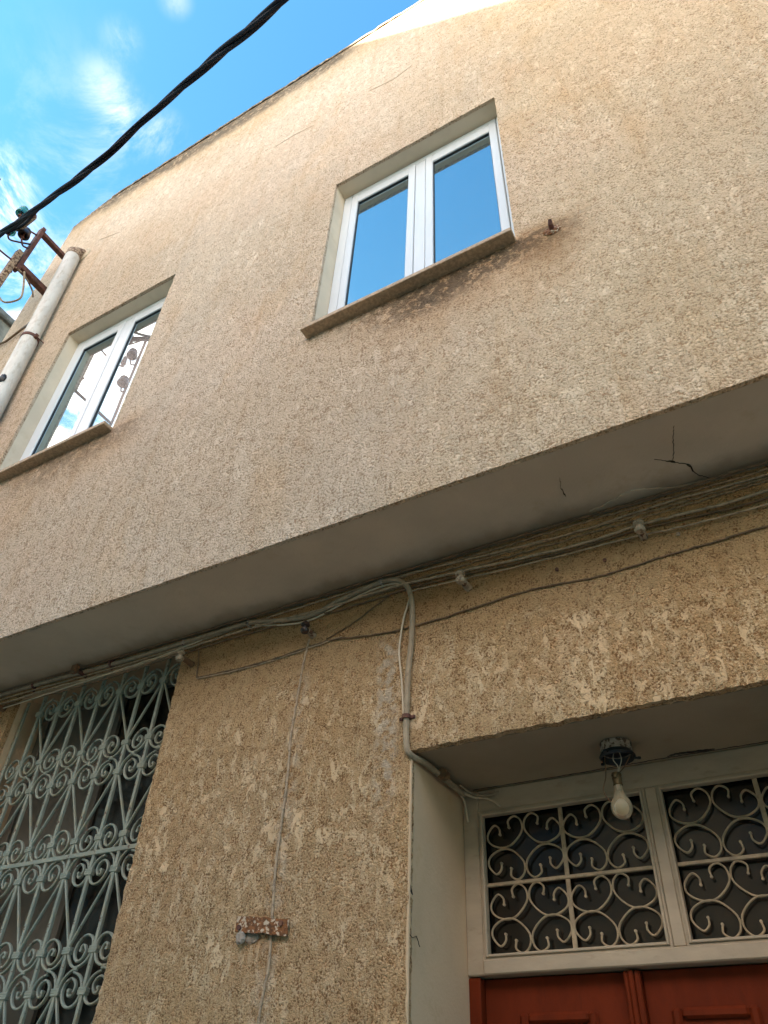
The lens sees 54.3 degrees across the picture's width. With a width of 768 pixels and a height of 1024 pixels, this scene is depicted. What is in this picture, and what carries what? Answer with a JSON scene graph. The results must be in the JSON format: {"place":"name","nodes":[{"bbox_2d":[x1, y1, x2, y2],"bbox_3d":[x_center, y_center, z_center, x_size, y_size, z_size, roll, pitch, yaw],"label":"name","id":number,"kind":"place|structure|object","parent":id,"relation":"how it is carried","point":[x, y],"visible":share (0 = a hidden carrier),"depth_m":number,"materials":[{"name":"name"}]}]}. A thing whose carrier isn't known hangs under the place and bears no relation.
{"place":"outdoors","nodes":[
{"label":"outdoors","id":0,"kind":"place"},
{"bbox_2d":[0,307,14,341],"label":"neighbour building","id":1,"kind":"structure","parent":0,"point":[7,320],"depth_m":10.52,"materials":[{"name":"concrete"}]},
{"bbox_2d":[0,0,419,319],"label":"sky","id":2,"kind":"structure","parent":0,"point":[75,75],"materials":[{"name":"blue"}]},
{"bbox_3d":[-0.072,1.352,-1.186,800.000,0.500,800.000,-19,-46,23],"label":"ground","id":3,"kind":"structure","parent":0,"visible":0},
{"bbox_2d":[0,0,767,1023],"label":"house","id":4,"kind":"structure","parent":3,"relation":"on","point":[350,314],"depth_m":3.17,"materials":[{"name":"paint"}]},
{"bbox_2d":[0,704,5,711],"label":"wire peg","id":5,"kind":"object","parent":4,"relation":"attached to","point":[2,709],"visible":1,"depth_m":4.22,"materials":[{"name":"ceramic"}]},
{"bbox_2d":[0,322,28,344],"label":"wall cable","id":6,"kind":"object","parent":4,"relation":"attached to","point":[14,334],"depth_m":7.18,"materials":[{"name":"brown metal"}]},
{"bbox_2d":[0,179,64,296],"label":"line bracket","id":7,"kind":"object","parent":4,"relation":"attached to","point":[20,257],"visible":0.91,"depth_m":7.47,"materials":[{"name":"metal"}]},
{"bbox_2d":[0,271,25,302],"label":"cable end","id":8,"kind":"object","parent":7,"relation":"attached to","point":[22,293],"visible":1,"depth_m":7.25,"materials":[{"name":"paint"}]},
{"bbox_2d":[7,231,30,244],"bbox_3d":[-3.726,-2.805,7.630,0.279,0.231,0.109,30,-48,-28],"label":"insulator","id":9,"kind":"object","parent":7,"relation":"attached to","point":[12,234],"visible":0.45,"depth_m":7.58,"materials":[{"name":"green glass"}]},
{"bbox_2d":[0,0,288,237],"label":"overhead cable","id":10,"kind":"object","parent":9,"relation":"hanging from","point":[253,26],"visible":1,"depth_m":5.56,"materials":[{"name":"black rubber"}]},
{"bbox_2d":[16,215,36,231],"bbox_3d":[-3.563,-2.882,7.426,0.392,0.199,0.097,-24,-48,28],"label":"cable clamp","id":11,"kind":"object","parent":10,"relation":"attached to","point":[34,218],"visible":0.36,"depth_m":7.38,"materials":[{"name":"metal"}]},
{"bbox_2d":[18,227,30,248],"bbox_3d":[-3.629,-2.763,7.549,0.116,0.231,0.167,9,-42,-7],"label":"insulator","id":12,"kind":"object","parent":7,"relation":"attached to","point":[24,234],"visible":0.98,"depth_m":7.53,"materials":[{"name":"brown ceramic"}]},
{"bbox_2d":[15,205,36,235],"bbox_3d":[-3.656,-2.985,7.693,0.115,0.232,0.291,-19,-46,23],"label":"insulator","id":13,"kind":"object","parent":7,"relation":"attached to","point":[21,210],"visible":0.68,"depth_m":7.63,"materials":[{"name":"green glass"}]},
{"bbox_2d":[0,247,90,417],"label":"downpipe","id":14,"kind":"object","parent":4,"relation":"attached to","point":[20,357],"visible":0.98,"depth_m":6.67,"materials":[{"name":"plastic"}]},
{"bbox_2d":[70,664,87,677],"bbox_3d":[-1.639,0.861,4.034,0.042,0.050,0.096,-19,-46,23],"label":"iron spike","id":15,"kind":"object","parent":4,"relation":"attached to","point":[75,668],"visible":0.96,"depth_m":4.01,"materials":[{"name":"metal"}]},
{"bbox_2d":[0,278,173,482],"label":"window","id":16,"kind":"structure","parent":4,"relation":"in","point":[80,401],"depth_m":5.81,"materials":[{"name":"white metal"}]},
{"bbox_2d":[0,653,180,1023],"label":"window grille","id":17,"kind":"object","parent":4,"relation":"in","point":[66,1016],"depth_m":3.72,"materials":[{"name":"metal"}]},
{"bbox_2d":[3,639,201,708],"bbox_3d":[-1.761,0.955,4.062,1.980,0.083,0.009,-19,-46,23],"label":"wire","id":18,"kind":"object","parent":4,"relation":"attached to","point":[101,675],"visible":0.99,"depth_m":3.95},
{"bbox_2d":[108,660,114,670],"bbox_3d":[-1.443,0.808,3.966,0.014,0.055,0.042,-19,-46,23],"label":"cable clip","id":19,"kind":"object","parent":4,"relation":"attached to","point":[109,663],"visible":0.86,"depth_m":3.96,"materials":[{"name":"metal"}]},
{"bbox_2d":[176,649,194,667],"bbox_3d":[-0.960,0.712,3.632,0.040,0.060,0.120,-19,-46,23],"label":"wire peg","id":20,"kind":"object","parent":4,"relation":"attached to","point":[180,657],"visible":1,"depth_m":3.61,"materials":[{"name":"ceramic"}]},
{"bbox_2d":[0,577,464,796],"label":"conduit","id":21,"kind":"object","parent":4,"relation":"attached to","point":[428,765],"visible":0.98,"depth_m":3.36,"materials":[{"name":"grey plastic"}]},
{"bbox_2d":[255,583,408,713],"bbox_3d":[-0.260,0.649,3.210,0.848,0.644,0.009,-19,-46,23],"label":"cable","id":22,"kind":"object","parent":21,"relation":"hanging from","point":[402,624],"visible":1,"depth_m":3.16,"materials":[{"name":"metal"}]},
{"bbox_2d":[245,619,250,630],"bbox_3d":[-0.652,0.542,3.606,0.014,0.054,0.035,-19,-46,23],"label":"cable clip","id":23,"kind":"object","parent":4,"relation":"attached to","point":[247,623],"visible":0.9,"depth_m":3.60,"materials":[{"name":"metal"}]},
{"bbox_2d":[235,916,288,944],"bbox_3d":[-0.425,1.448,2.604,0.228,0.095,0.030,-19,-46,23],"label":"rusty strap","id":24,"kind":"object","parent":4,"relation":"attached to","point":[251,927],"visible":1,"depth_m":2.60,"materials":[{"name":"metal"}]},
{"bbox_2d":[196,636,341,678],"bbox_3d":[-0.539,0.675,3.409,0.813,0.037,0.009,-19,-46,23],"label":"wire","id":25,"kind":"object","parent":4,"relation":"attached to","point":[264,662],"visible":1,"depth_m":3.40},
{"bbox_2d":[257,639,309,1023],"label":"painted cable","id":26,"kind":"object","parent":4,"relation":"attached to","point":[274,876],"visible":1,"depth_m":2.80,"materials":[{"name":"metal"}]},
{"bbox_2d":[300,620,315,638],"bbox_3d":[-0.334,0.527,3.340,0.040,0.060,0.100,-19,-46,23],"label":"wire peg","id":27,"kind":"object","parent":4,"relation":"attached to","point":[307,630],"visible":1,"depth_m":3.31,"materials":[{"name":"brown ceramic"}]},
{"bbox_2d":[326,588,404,639],"bbox_3d":[-0.072,0.439,3.269,0.412,0.164,0.009,-19,-46,23],"label":"wire","id":28,"kind":"object","parent":4,"relation":"attached to","point":[361,616],"visible":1,"depth_m":3.27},
{"bbox_2d":[0,488,767,704],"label":"wire","id":29,"kind":"object","parent":4,"relation":"attached to","point":[539,553],"visible":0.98,"depth_m":3.15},
{"bbox_2d":[0,461,767,693],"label":"wire","id":30,"kind":"object","parent":4,"relation":"attached to","point":[616,507],"visible":0.97,"depth_m":3.22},
{"bbox_2d":[0,473,767,700],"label":"wire","id":31,"kind":"object","parent":4,"relation":"attached to","point":[635,512],"visible":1,"depth_m":3.17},
{"bbox_2d":[4,496,767,706],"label":"wire","id":32,"kind":"object","parent":4,"relation":"attached to","point":[587,545],"visible":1,"depth_m":3.15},
{"bbox_2d":[399,713,414,721],"bbox_3d":[0.085,0.775,2.829,0.066,0.016,0.037,-19,-46,23],"label":"cable clip","id":33,"kind":"object","parent":4,"relation":"attached to","point":[407,715],"visible":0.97,"depth_m":2.82,"materials":[{"name":"metal"}]},
{"bbox_2d":[300,101,515,338],"bbox_3d":[0.181,-1.797,4.573,1.239,1.848,0.277,-19,-46,23],"label":"window","id":34,"kind":"structure","parent":4,"relation":"in","point":[440,205],"depth_m":4.67,"materials":[{"name":"white metal"}]},
{"bbox_2d":[455,570,471,591],"bbox_3d":[0.326,0.282,3.048,0.040,0.060,0.115,-19,-46,23],"label":"wire peg","id":35,"kind":"object","parent":4,"relation":"attached to","point":[460,579],"visible":1,"depth_m":3.02,"materials":[{"name":"plastic"}]},
{"bbox_2d":[438,768,500,821],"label":"cable tails","id":36,"kind":"object","parent":4,"relation":"attached to","point":[444,775],"visible":1,"depth_m":2.95,"materials":[{"name":"grey plastic"}]},
{"bbox_2d":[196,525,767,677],"bbox_3d":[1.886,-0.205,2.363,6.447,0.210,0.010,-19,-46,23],"label":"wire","id":37,"kind":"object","parent":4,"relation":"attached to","point":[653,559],"visible":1,"depth_m":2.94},
{"bbox_2d":[543,219,560,234],"bbox_3d":[0.802,-1.347,3.569,0.066,0.069,0.078,12,-42,-10],"label":"iron stub","id":38,"kind":"object","parent":4,"relation":"attached to","point":[551,229],"visible":1,"depth_m":3.56,"materials":[{"name":"metal"}]},
{"bbox_2d":[363,479,767,597],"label":"wire","id":39,"kind":"object","parent":4,"relation":"attached to","point":[646,516],"visible":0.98,"depth_m":2.91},
{"bbox_2d":[366,476,767,593],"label":"wire","id":40,"kind":"object","parent":4,"relation":"attached to","point":[673,504],"visible":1,"depth_m":2.91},
{"bbox_2d":[387,468,767,583],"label":"wire","id":41,"kind":"object","parent":4,"relation":"attached to","point":[659,500],"visible":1,"depth_m":2.93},
{"bbox_2d":[463,744,767,1023],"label":"door","id":42,"kind":"structure","parent":4,"relation":"in","point":[577,912],"depth_m":2.56,"materials":[{"name":"red"}]},
{"bbox_2d":[599,737,640,819],"bbox_3d":[0.806,0.907,2.548,0.142,0.258,0.139,-19,-46,23],"label":"ceiling lamp","id":43,"kind":"object","parent":4,"relation":"hanging from","point":[617,751],"visible":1,"depth_m":2.57,"materials":[{"name":"glass"}]},
{"bbox_2d":[633,518,647,540],"bbox_3d":[0.953,0.068,2.777,0.040,0.060,0.100,-19,-46,23],"label":"wire peg","id":44,"kind":"object","parent":4,"relation":"attached to","point":[639,528],"visible":1,"depth_m":2.75,"materials":[{"name":"plastic"}]},
{"bbox_2d":[412,503,767,591],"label":"wire","id":45,"kind":"object","parent":44,"relation":"attached to","point":[726,515],"visible":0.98,"depth_m":2.85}
]}

